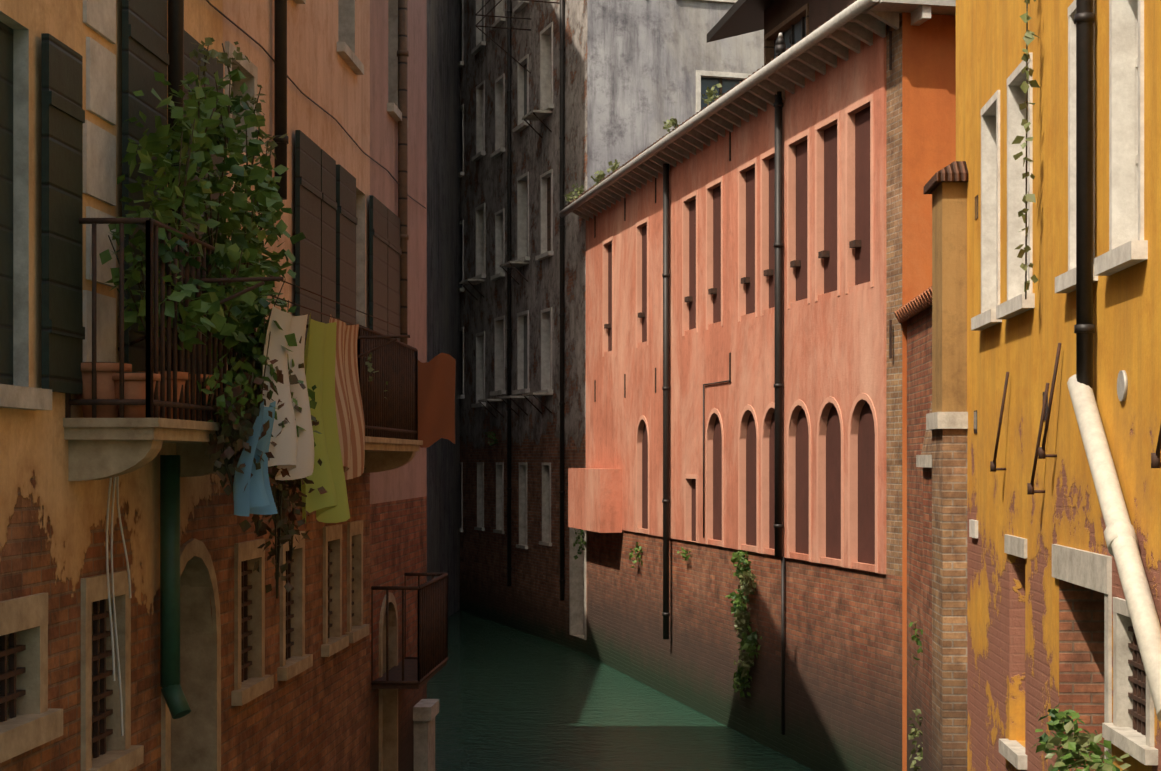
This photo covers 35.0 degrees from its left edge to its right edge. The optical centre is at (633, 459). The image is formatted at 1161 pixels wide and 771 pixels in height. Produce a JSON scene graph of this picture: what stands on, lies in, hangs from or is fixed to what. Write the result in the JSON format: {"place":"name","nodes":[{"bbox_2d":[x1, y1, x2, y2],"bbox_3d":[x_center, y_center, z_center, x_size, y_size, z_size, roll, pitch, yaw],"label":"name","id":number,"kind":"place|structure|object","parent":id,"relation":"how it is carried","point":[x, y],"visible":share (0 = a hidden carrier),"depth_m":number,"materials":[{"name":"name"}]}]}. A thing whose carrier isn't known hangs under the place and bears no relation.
{"place":"outdoors","nodes":[
{"label":"outdoors","id":0,"kind":"place"},
{"bbox_2d":[0,0,438,770],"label":"buildings","id":1,"kind":"structure","parent":0,"point":[228,662],"depth_m":11.37,"materials":[{"name":"paint"}]},
{"bbox_2d":[63,218,255,480],"bbox_3d":[-2.475,-0.527,9.888,0.479,1.264,2.230,0,0,1],"label":"balcony","id":2,"kind":"object","parent":1,"relation":"attached to","point":[130,421],"visible":0.6,"depth_m":8.87,"materials":[{"name":"stone"}]},
{"bbox_2d":[99,37,387,598],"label":"balcony plants","id":3,"kind":"object","parent":1,"relation":"attached to","point":[241,412],"visible":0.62,"depth_m":9.91,"materials":[{"name":"green plant"}]},
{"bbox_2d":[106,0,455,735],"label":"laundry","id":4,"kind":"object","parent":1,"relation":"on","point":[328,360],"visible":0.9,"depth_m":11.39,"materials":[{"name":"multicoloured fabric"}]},
{"bbox_2d":[306,324,422,472],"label":"balcony","id":5,"kind":"structure","parent":1,"relation":"attached to","point":[392,441],"depth_m":15.83,"materials":[{"name":"metal"}]},
{"bbox_2d":[371,573,448,688],"bbox_3d":[-2.242,1.696,18.580,0.481,0.977,2.140,0,0,1],"label":"balcony railing","id":6,"kind":"object","parent":1,"relation":"on","point":[426,665],"visible":1,"depth_m":18.17,"materials":[{"name":"black metal"}]},
{"bbox_2d":[427,0,461,616],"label":"bank houses","id":7,"kind":"structure","parent":0,"point":[444,157],"depth_m":46.27,"materials":[{"name":"grey paint"}]},
{"bbox_2d":[458,0,763,654],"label":"houses","id":8,"kind":"structure","parent":0,"point":[559,99],"depth_m":41.48,"materials":[{"name":"paint"}]},
{"bbox_2d":[427,609,813,770],"bbox_3d":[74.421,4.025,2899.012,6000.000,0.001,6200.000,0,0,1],"label":"canal water","id":9,"kind":"structure","parent":0,"point":[511,699],"depth_m":28.60,"materials":[{"name":"green liquid"}]},
{"bbox_2d":[894,287,931,770],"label":"garden wall","id":10,"kind":"structure","parent":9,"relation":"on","point":[915,313],"depth_m":19.61,"materials":[{"name":"brick"}]},
{"bbox_2d":[923,161,968,770],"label":"brick pillar","id":11,"kind":"structure","parent":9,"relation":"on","point":[947,417],"depth_m":16.42,"materials":[{"name":"brick"}]},
{"bbox_2d":[559,0,955,770],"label":"pink house","id":12,"kind":"structure","parent":0,"point":[759,258],"depth_m":24.98,"materials":[{"name":"paint"}]},
{"bbox_2d":[775,33,785,55],"bbox_3d":[1.892,-5.347,23.778,0.140,0.297,0.275,0,0,1],"label":"pigeon","id":13,"kind":"object","parent":12,"relation":"on","point":[780,46],"visible":0.83,"depth_m":23.66,"materials":[{"name":"grey"}]},
{"bbox_2d":[707,0,855,64],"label":"dormer","id":14,"kind":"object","parent":12,"relation":"on","point":[793,22],"depth_m":28.95,"materials":[{"name":"paint"}]},
{"bbox_2d":[485,0,1130,770],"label":"wall weeds","id":15,"kind":"object","parent":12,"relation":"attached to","point":[1073,750],"visible":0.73,"depth_m":12.91,"materials":[{"name":"green plant"}]},
{"bbox_2d":[956,0,1160,770],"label":"yellow building","id":16,"kind":"structure","parent":0,"point":[1064,487],"depth_m":12.41,"materials":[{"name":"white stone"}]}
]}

